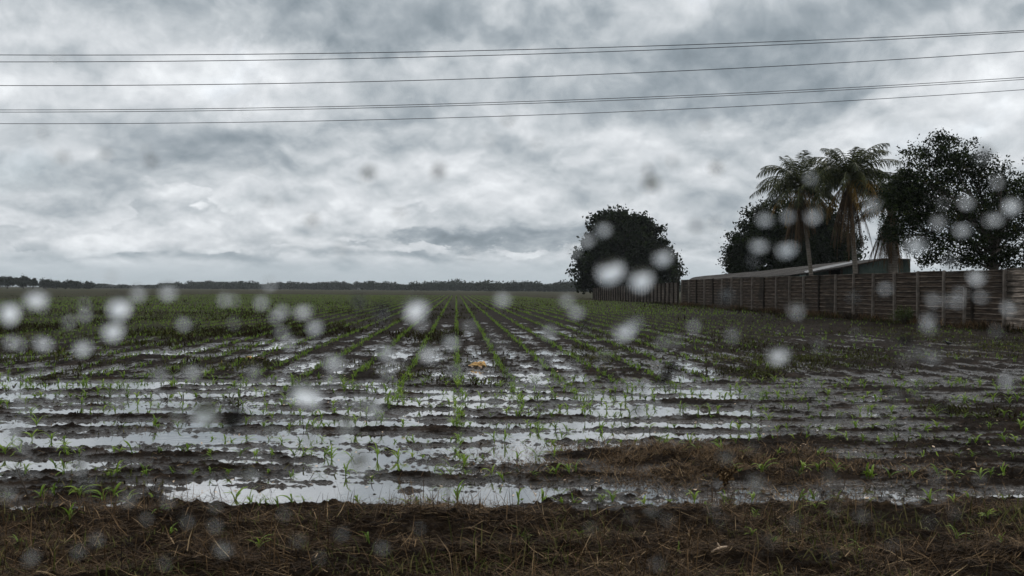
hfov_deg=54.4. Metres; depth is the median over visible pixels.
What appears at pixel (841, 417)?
raindrop
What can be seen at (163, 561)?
raindrop
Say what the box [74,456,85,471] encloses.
raindrop
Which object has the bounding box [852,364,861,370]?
raindrop
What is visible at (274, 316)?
raindrop
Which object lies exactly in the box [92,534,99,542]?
raindrop
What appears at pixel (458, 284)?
wood
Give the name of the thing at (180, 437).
water
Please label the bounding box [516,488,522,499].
crop seedling
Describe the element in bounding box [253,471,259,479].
raindrop
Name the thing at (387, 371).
raindrop
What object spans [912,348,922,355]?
raindrop
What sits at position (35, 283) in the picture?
distant tree
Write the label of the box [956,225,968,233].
raindrop
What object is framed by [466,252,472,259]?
raindrop
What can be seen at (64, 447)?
crop seedling
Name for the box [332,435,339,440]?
raindrop
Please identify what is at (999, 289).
slat fence
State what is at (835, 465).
crop seedling
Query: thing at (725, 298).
raindrop
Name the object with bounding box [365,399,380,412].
raindrop
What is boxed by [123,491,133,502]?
raindrop
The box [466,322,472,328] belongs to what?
raindrop
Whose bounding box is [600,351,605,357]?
raindrop
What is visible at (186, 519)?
raindrop
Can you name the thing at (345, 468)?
crop seedling
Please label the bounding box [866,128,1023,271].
broadleaf tree
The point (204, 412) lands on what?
raindrop
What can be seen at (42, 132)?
raindrop
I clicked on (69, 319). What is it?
raindrop
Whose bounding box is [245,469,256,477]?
raindrop
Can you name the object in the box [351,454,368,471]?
raindrop
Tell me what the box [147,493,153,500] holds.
raindrop
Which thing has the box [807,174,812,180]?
raindrop
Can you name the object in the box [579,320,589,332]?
raindrop
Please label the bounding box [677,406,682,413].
raindrop
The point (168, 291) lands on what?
raindrop
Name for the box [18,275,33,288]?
distant tree
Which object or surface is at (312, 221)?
raindrop
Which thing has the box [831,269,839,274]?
doorway
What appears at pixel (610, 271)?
raindrop
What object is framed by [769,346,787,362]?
raindrop
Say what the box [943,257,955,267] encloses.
raindrop
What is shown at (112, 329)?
raindrop
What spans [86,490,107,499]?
crop seedling
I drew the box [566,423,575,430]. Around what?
raindrop
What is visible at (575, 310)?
raindrop
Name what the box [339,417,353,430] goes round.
raindrop
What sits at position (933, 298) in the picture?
raindrop
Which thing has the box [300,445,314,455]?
crop seedling
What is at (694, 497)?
crop seedling
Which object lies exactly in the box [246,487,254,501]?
crop seedling
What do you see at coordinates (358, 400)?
raindrop
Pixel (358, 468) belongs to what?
raindrop
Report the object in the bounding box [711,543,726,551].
stalk piece
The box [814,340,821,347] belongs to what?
raindrop
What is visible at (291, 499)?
crop seedling
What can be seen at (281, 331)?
raindrop
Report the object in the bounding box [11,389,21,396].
raindrop
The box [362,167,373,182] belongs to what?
raindrop
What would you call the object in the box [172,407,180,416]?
raindrop
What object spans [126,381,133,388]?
raindrop
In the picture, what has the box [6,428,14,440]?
raindrop
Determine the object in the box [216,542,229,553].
raindrop
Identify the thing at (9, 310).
raindrop
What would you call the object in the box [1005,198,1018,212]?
raindrop
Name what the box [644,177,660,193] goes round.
raindrop
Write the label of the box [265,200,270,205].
raindrop
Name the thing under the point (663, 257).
raindrop
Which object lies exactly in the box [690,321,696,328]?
raindrop
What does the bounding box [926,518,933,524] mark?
raindrop
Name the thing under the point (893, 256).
coconut palm
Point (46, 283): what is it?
distant tree
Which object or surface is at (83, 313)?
raindrop
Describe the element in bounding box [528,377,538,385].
raindrop
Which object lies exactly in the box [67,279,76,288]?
distant tree
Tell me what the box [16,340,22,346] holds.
raindrop
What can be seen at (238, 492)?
crop seedling
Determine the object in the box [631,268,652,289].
raindrop
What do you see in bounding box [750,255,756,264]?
raindrop
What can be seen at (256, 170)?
raindrop
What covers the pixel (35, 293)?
raindrop
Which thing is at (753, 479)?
raindrop
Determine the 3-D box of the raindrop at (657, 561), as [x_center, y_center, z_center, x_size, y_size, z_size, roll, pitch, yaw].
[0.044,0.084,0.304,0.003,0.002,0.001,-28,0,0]
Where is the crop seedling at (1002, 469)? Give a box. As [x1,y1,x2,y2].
[998,463,1006,474]
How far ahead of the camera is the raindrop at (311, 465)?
0.30 m
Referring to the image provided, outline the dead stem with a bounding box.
[5,466,28,496]
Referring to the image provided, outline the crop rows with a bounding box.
[0,294,1023,429]
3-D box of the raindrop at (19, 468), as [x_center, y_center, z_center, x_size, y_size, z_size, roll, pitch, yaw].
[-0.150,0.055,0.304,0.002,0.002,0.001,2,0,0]
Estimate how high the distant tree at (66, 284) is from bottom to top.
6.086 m
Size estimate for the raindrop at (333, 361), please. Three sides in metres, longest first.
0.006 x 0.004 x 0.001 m
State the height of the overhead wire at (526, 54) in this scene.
2.942 m
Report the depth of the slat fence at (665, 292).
108.47 m
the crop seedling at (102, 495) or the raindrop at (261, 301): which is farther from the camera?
the crop seedling at (102, 495)
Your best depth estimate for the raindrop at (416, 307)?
0.30 m
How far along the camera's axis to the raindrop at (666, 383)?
0.30 m
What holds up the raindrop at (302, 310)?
attached to the vehicle window
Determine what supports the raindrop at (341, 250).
attached to the vehicle window
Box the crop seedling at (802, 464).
[800,460,812,469]
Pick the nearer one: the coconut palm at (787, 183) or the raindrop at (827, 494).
the raindrop at (827, 494)
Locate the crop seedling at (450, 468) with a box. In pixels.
[436,461,460,474]
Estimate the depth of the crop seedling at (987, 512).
6.34 m
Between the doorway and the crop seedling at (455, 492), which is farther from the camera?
the doorway
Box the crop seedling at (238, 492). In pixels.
[224,487,245,498]
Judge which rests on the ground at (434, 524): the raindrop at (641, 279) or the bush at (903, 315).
the bush at (903, 315)
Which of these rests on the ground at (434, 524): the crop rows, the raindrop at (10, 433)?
the crop rows
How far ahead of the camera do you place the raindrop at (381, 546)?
0.30 m
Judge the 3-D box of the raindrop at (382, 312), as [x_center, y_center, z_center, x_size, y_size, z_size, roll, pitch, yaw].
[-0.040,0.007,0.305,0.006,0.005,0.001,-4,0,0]
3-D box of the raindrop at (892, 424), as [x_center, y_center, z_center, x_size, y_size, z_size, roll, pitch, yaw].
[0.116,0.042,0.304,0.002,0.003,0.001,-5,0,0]
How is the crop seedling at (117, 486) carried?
on the ground at (434, 524)
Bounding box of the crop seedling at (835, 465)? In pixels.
[824,458,844,472]
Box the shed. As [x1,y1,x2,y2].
[689,258,909,279]
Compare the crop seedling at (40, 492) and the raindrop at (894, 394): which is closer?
the raindrop at (894, 394)
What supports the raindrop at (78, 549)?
attached to the vehicle window
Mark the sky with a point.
(200, 213)
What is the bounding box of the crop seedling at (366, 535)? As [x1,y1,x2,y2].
[357,531,369,543]
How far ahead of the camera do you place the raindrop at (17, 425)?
0.30 m
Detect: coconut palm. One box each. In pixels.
[749,150,837,275]
[800,143,905,273]
[847,167,940,272]
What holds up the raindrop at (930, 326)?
attached to the vehicle window
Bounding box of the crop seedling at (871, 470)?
[865,465,874,478]
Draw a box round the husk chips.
[169,337,1010,498]
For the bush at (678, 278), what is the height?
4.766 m
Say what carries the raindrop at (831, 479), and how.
attached to the vehicle window
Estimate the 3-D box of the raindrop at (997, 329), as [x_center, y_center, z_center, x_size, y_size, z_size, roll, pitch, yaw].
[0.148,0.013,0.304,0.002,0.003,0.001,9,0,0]
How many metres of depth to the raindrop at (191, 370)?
0.30 m
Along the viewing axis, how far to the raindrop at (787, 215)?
0.30 m
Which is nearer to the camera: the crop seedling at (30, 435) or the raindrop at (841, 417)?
the raindrop at (841, 417)
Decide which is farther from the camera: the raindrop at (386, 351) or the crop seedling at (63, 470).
the crop seedling at (63, 470)
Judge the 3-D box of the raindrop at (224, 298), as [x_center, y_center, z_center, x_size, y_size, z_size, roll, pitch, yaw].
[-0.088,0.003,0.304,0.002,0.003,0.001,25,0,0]
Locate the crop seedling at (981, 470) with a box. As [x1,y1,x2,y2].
[968,467,988,475]
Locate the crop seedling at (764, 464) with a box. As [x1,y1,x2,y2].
[754,458,779,470]
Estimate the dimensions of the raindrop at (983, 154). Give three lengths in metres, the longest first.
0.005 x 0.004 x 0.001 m
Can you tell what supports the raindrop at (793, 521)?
attached to the vehicle window
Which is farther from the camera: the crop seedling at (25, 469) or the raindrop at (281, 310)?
the crop seedling at (25, 469)
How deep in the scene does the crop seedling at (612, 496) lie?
7.51 m
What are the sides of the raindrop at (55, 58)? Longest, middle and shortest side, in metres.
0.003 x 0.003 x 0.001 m
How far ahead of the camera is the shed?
67.20 m
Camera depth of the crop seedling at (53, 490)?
7.46 m
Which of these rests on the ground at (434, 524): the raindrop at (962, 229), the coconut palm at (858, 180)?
the coconut palm at (858, 180)
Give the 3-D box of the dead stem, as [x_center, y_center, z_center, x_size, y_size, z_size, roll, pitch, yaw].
[-3.697,1.465,7.450,0.186,0.267,0.112,0,0,0]
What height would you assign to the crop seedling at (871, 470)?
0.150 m
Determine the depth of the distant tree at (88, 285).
638.49 m
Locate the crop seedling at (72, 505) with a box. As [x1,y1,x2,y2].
[65,502,83,519]
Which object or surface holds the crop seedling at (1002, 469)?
on the ground at (434, 524)
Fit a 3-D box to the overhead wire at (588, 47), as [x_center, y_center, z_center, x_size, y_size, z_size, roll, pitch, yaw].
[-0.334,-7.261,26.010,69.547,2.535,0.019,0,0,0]
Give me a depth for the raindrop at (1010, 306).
0.30 m
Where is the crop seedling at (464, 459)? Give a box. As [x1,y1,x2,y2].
[457,454,472,466]
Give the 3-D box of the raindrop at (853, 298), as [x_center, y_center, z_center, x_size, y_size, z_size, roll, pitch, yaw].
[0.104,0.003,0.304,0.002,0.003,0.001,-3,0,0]
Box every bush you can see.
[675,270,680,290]
[888,305,917,322]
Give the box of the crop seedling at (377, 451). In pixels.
[368,442,388,458]
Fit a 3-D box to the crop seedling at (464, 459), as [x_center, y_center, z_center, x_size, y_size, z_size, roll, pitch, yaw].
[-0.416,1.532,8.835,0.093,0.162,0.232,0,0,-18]
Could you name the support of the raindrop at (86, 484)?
attached to the vehicle window
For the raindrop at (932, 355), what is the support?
attached to the vehicle window
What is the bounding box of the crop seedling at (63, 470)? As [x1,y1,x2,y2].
[54,458,64,475]
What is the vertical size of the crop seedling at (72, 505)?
0.155 m
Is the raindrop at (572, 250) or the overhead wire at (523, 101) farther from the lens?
the overhead wire at (523, 101)
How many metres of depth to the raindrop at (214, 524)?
0.30 m
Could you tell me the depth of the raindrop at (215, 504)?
0.30 m
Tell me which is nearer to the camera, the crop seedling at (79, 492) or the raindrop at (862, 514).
the raindrop at (862, 514)
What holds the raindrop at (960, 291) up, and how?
attached to the vehicle window
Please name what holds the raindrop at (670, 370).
attached to the vehicle window
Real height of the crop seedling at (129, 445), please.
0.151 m
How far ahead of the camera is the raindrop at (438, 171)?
0.30 m
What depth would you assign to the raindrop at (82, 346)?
0.30 m
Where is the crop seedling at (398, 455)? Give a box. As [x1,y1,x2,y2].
[390,448,407,458]
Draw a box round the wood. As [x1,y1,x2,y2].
[81,278,680,291]
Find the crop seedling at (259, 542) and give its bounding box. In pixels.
[251,534,271,547]
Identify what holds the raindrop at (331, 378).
attached to the vehicle window
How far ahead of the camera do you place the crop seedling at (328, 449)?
9.54 m
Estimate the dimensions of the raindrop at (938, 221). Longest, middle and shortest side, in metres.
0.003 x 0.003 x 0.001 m
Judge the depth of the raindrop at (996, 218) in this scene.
0.30 m
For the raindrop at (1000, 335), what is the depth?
0.30 m
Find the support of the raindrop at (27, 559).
attached to the vehicle window
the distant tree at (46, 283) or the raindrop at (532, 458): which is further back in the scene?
the distant tree at (46, 283)
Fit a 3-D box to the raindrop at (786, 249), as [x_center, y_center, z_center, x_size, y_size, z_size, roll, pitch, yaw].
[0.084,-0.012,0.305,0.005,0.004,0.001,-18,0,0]
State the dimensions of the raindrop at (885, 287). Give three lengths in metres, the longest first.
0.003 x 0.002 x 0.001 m
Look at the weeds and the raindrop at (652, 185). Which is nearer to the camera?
the raindrop at (652, 185)
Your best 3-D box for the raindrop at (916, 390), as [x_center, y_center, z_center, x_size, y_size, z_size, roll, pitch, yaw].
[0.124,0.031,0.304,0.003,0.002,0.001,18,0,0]
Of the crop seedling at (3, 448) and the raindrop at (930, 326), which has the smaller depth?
the raindrop at (930, 326)
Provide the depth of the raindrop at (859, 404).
0.30 m
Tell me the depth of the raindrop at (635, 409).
0.30 m
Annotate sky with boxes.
[0,0,1023,289]
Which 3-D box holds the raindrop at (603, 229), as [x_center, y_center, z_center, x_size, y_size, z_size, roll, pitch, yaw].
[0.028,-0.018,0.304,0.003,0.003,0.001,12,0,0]
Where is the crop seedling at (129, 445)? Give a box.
[122,441,139,453]
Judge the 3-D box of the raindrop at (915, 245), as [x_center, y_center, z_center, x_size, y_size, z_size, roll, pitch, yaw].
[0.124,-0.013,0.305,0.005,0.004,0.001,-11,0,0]
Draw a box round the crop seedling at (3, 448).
[0,440,14,453]
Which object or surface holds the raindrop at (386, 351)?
attached to the vehicle window
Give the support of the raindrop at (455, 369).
attached to the vehicle window
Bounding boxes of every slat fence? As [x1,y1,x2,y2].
[593,282,678,303]
[681,268,1023,329]
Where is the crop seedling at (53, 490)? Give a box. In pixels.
[50,483,56,494]
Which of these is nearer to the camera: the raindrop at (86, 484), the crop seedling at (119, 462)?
the raindrop at (86, 484)
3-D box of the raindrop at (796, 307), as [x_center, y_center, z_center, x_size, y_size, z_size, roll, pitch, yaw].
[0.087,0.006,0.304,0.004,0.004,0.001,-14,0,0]
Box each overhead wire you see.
[0,51,1023,85]
[0,89,1023,123]
[59,32,1020,61]
[63,77,1023,109]
[104,79,1023,111]
[164,30,1023,54]
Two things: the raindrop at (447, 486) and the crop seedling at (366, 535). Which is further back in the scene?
the crop seedling at (366, 535)
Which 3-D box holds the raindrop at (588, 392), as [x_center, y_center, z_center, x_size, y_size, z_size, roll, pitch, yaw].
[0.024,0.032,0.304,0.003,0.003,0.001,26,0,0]
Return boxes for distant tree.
[0,276,24,288]
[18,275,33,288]
[28,278,39,288]
[38,277,53,288]
[51,280,63,288]
[62,281,69,288]
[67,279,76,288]
[73,281,82,288]
[82,281,96,288]
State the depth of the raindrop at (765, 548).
0.30 m
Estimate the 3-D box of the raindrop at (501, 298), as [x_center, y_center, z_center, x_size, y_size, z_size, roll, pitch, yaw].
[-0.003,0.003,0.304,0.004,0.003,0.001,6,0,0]
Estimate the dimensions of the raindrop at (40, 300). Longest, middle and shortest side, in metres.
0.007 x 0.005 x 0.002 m
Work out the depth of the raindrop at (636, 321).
0.30 m
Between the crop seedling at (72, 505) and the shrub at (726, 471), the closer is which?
the crop seedling at (72, 505)
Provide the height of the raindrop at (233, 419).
0.008 m
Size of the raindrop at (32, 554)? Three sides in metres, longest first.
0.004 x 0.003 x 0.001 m
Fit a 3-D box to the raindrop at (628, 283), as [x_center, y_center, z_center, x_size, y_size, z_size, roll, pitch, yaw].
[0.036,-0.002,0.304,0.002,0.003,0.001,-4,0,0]
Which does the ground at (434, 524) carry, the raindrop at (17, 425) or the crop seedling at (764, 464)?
the crop seedling at (764, 464)
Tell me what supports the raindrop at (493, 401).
attached to the vehicle window
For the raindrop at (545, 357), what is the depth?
0.30 m
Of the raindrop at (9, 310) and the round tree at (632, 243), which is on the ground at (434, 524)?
the round tree at (632, 243)
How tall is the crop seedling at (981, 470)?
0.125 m
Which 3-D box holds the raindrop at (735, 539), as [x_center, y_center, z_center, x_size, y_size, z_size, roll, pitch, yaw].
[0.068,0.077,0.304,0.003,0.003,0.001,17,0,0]
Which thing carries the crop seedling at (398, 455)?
in the water
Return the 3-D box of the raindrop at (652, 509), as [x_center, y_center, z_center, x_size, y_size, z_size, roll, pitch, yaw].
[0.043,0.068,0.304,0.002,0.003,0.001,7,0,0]
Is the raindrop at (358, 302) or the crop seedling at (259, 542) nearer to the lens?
the raindrop at (358, 302)
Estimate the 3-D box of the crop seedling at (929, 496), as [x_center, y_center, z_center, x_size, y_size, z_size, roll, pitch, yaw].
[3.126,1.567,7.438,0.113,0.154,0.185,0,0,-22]
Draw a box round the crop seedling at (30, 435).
[24,429,41,439]
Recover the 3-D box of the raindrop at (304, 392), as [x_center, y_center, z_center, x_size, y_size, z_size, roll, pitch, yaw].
[-0.063,0.032,0.305,0.010,0.007,0.003,28,0,0]
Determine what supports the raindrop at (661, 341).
attached to the vehicle window
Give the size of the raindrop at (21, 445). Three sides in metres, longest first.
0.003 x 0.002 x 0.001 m
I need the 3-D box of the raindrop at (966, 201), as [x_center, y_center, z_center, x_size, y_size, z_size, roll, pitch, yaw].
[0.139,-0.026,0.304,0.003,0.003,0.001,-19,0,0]
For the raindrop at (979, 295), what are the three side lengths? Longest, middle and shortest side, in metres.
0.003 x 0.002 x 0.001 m
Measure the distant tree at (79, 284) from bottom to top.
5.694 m
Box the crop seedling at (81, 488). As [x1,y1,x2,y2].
[65,484,97,494]
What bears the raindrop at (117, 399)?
attached to the vehicle window
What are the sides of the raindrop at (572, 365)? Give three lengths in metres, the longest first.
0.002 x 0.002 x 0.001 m
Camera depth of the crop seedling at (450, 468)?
8.43 m
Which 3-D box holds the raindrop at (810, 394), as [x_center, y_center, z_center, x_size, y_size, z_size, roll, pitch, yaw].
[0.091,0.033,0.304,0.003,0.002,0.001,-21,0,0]
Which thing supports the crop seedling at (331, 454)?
in the water
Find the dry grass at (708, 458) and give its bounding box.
[0,302,1023,575]
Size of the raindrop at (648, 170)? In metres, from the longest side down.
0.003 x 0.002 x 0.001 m
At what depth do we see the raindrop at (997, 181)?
0.30 m
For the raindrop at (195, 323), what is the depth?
0.30 m
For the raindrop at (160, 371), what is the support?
attached to the vehicle window
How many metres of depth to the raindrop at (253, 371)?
0.30 m
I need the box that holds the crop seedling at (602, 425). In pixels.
[595,420,606,432]
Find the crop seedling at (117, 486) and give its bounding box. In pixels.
[103,482,122,497]
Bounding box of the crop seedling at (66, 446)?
[55,440,77,452]
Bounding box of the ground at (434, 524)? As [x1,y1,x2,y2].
[0,286,1023,575]
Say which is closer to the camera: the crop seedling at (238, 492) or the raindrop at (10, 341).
the raindrop at (10, 341)
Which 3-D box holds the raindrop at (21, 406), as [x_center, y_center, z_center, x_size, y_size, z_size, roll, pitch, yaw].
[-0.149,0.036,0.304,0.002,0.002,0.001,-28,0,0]
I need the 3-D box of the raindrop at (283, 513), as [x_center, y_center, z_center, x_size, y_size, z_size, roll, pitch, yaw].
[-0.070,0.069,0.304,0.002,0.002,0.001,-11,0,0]
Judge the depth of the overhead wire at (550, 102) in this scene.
26.60 m
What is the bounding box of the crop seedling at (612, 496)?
[604,489,618,501]
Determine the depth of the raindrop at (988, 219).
0.30 m
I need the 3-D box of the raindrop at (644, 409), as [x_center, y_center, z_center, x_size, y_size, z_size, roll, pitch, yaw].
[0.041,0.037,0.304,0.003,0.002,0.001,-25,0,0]
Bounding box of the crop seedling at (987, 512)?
[978,509,993,517]
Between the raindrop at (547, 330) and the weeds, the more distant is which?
the weeds
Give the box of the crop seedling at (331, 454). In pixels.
[324,445,339,458]
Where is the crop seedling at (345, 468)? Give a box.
[343,459,357,475]
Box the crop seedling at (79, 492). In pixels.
[70,485,84,495]
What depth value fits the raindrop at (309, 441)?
0.30 m
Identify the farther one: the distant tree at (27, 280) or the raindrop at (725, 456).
the distant tree at (27, 280)
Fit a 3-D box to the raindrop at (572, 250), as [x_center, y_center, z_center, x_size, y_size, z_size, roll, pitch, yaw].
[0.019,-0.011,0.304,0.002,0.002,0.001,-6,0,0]
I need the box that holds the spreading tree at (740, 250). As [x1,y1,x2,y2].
[715,197,875,274]
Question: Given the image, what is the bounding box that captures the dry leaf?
[468,361,485,367]
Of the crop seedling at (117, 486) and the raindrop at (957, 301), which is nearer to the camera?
the raindrop at (957, 301)
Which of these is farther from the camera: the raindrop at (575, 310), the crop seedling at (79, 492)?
the crop seedling at (79, 492)
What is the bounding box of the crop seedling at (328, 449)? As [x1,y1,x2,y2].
[322,446,335,454]
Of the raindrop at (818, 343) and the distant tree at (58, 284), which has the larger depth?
the distant tree at (58, 284)
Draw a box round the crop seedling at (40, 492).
[34,484,45,497]
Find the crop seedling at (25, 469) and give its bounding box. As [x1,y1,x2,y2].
[23,463,33,473]
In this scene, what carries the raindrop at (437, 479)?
attached to the vehicle window
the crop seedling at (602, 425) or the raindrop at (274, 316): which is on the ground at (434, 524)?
the crop seedling at (602, 425)
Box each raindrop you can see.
[0,299,18,323]
[0,486,12,499]
[5,337,15,345]
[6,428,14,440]
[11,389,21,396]
[14,422,20,428]
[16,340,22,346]
[16,466,23,470]
[17,441,26,448]
[18,403,25,409]
[24,556,31,562]
[25,290,46,306]
[28,549,36,559]
[32,292,39,297]
[35,337,50,347]
[39,129,45,136]
[52,54,59,62]
[58,154,67,162]
[65,316,73,324]
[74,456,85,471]
[75,340,90,353]
[75,547,82,552]
[80,310,87,317]
[83,481,89,487]
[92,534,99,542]
[103,320,122,339]
[108,295,130,318]
[113,395,121,403]
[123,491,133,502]
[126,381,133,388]
[132,287,142,298]
[147,157,155,164]
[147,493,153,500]
[152,398,160,405]
[155,369,164,376]
[160,558,167,565]
[161,285,175,297]
[163,496,169,503]
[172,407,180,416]
[174,508,181,515]
[179,319,187,326]
[184,516,189,524]
[185,365,197,375]
[191,398,218,425]
[193,321,198,326]
[210,521,218,528]
[212,501,218,508]
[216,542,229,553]
[220,294,227,302]
[222,406,245,431]
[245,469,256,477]
[248,366,258,375]
[253,165,258,175]
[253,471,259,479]
[257,296,265,306]
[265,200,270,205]
[265,280,273,286]
[267,428,275,434]
[271,313,279,319]
[276,306,286,314]
[278,328,285,334]
[281,510,286,517]
[284,337,291,345]
[290,380,320,404]
[294,537,301,541]
[296,306,309,315]
[305,436,313,445]
[306,216,317,226]
[308,462,314,469]
[309,320,320,332]
[320,368,324,374]
[324,355,341,366]
[327,375,335,380]
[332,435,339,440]
[338,247,344,254]
[338,530,344,536]
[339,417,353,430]
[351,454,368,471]
[351,464,364,474]
[352,295,363,309]
[354,398,362,403]
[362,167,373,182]
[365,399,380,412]
[373,304,391,319]
[377,542,385,551]
[379,344,393,358]
[383,367,391,374]
[405,296,426,319]
[417,319,424,325]
[421,347,435,358]
[433,164,443,177]
[434,476,440,482]
[444,483,450,489]
[445,336,456,346]
[451,366,459,372]
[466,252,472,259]
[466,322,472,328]
[488,396,498,405]
[496,294,508,302]
[505,369,513,377]
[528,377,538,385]
[529,455,536,461]
[542,326,553,335]
[542,354,549,360]
[561,295,571,303]
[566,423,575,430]
[569,247,577,253]
[570,306,581,315]
[570,362,575,368]
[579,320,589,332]
[581,236,591,243]
[584,388,594,396]
[597,260,623,282]
[599,224,608,234]
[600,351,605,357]
[615,319,634,337]
[626,278,631,287]
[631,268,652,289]
[631,404,640,414]
[633,317,639,326]
[641,406,648,412]
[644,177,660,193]
[645,166,650,174]
[649,505,656,513]
[653,558,661,565]
[655,250,670,263]
[656,359,681,385]
[657,338,664,344]
[663,380,669,388]
[664,515,670,521]
[670,337,677,342]
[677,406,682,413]
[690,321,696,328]
[692,223,700,230]
[711,163,721,175]
[719,290,731,307]
[720,451,730,462]
[728,329,735,339]
[731,535,740,544]
[748,445,754,450]
[748,475,759,484]
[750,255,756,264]
[750,388,759,395]
[752,241,765,249]
[752,483,759,491]
[759,213,769,223]
[760,543,770,552]
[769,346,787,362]
[779,243,794,255]
[784,212,791,219]
[790,301,801,315]
[790,518,797,524]
[805,382,814,388]
[806,391,814,398]
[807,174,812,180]
[808,209,818,221]
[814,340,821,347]
[824,491,832,497]
[828,477,835,482]
[837,413,845,421]
[849,295,856,302]
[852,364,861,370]
[856,401,863,408]
[858,511,866,518]
[868,199,876,209]
[881,285,889,290]
[889,420,896,429]
[891,392,898,396]
[898,333,911,346]
[903,504,911,510]
[908,239,924,251]
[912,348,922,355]
[912,387,921,393]
[922,313,933,326]
[925,322,935,329]
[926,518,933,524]
[927,351,939,359]
[929,294,936,303]
[934,217,943,225]
[934,473,941,480]
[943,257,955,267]
[945,296,953,302]
[953,508,958,514]
[955,298,960,304]
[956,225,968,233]
[957,288,964,295]
[961,197,971,206]
[970,270,983,282]
[976,147,991,161]
[976,292,985,298]
[986,216,991,223]
[991,215,1001,222]
[994,177,1000,184]
[994,326,1000,334]
[994,331,1002,338]
[1003,373,1015,386]
[1004,301,1016,312]
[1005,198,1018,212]
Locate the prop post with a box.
[962,287,966,323]
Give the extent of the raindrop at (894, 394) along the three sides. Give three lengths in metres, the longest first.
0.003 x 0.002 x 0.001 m
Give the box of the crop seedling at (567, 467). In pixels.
[561,462,573,473]
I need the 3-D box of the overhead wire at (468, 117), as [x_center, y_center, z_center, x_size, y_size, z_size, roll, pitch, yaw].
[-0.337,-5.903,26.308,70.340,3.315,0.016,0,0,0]
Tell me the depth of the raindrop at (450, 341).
0.30 m
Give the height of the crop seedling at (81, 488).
0.115 m
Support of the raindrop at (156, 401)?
attached to the vehicle window
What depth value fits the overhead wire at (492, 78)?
26.30 m
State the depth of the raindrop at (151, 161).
0.30 m
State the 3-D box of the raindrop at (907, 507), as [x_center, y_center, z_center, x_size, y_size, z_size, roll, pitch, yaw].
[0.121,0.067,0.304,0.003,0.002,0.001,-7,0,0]
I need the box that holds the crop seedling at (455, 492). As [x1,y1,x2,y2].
[439,479,464,499]
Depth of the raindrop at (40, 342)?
0.30 m
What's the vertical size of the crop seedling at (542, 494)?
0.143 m
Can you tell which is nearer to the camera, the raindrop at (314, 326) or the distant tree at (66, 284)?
the raindrop at (314, 326)
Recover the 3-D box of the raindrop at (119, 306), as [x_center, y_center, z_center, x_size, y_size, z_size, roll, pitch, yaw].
[-0.120,0.006,0.305,0.007,0.007,0.002,-8,0,0]
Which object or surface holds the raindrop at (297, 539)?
attached to the vehicle window
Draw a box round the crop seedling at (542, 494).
[541,488,554,500]
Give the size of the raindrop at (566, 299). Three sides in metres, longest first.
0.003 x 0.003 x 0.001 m
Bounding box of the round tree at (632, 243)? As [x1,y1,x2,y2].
[565,204,687,293]
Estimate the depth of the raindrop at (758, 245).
0.30 m
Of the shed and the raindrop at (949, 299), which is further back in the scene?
the shed
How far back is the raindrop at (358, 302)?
0.30 m
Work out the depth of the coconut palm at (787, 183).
61.61 m
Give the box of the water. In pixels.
[0,329,1023,509]
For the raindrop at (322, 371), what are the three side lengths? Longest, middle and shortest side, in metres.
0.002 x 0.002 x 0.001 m
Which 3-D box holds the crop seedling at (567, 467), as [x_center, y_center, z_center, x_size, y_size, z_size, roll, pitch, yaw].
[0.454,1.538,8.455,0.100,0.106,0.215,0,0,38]
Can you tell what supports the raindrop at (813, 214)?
attached to the vehicle window
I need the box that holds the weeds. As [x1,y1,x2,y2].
[0,292,1023,575]
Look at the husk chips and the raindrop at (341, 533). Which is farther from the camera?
the husk chips
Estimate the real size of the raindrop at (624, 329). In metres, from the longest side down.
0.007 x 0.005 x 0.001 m
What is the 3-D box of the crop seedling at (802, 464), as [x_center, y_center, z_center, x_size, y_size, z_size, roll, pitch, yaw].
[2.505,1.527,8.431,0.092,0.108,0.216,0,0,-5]
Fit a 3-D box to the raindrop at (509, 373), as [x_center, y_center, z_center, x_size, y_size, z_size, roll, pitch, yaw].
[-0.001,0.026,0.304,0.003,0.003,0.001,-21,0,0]
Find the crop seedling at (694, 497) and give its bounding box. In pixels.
[685,490,700,502]
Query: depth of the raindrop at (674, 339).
0.30 m
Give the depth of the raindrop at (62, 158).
0.30 m
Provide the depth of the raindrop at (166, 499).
0.30 m
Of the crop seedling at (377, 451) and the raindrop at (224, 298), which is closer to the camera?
the raindrop at (224, 298)
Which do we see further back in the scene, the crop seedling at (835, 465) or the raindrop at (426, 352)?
the crop seedling at (835, 465)
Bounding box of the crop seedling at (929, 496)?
[920,488,941,502]
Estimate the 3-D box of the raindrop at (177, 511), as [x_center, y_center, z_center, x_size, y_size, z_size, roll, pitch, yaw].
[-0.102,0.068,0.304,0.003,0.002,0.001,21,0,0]
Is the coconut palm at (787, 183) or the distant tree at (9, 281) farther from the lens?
the distant tree at (9, 281)
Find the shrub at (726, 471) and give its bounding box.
[714,456,737,486]
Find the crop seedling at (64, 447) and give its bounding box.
[56,439,70,454]
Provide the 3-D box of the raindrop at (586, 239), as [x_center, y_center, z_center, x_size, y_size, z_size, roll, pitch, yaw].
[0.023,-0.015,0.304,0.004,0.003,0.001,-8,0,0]
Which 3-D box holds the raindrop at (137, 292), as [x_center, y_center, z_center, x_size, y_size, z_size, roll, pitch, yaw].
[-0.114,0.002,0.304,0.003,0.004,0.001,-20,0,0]
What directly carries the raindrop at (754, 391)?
attached to the vehicle window
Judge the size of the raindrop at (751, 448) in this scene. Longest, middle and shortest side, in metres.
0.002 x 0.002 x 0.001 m
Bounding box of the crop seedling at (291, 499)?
[277,494,297,501]
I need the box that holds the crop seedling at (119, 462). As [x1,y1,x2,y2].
[113,460,126,472]
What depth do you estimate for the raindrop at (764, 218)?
0.30 m
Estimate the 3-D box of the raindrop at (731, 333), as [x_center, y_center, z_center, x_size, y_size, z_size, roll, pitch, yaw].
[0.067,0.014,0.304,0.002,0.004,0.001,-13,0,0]
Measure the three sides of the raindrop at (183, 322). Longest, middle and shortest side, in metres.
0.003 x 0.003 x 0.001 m

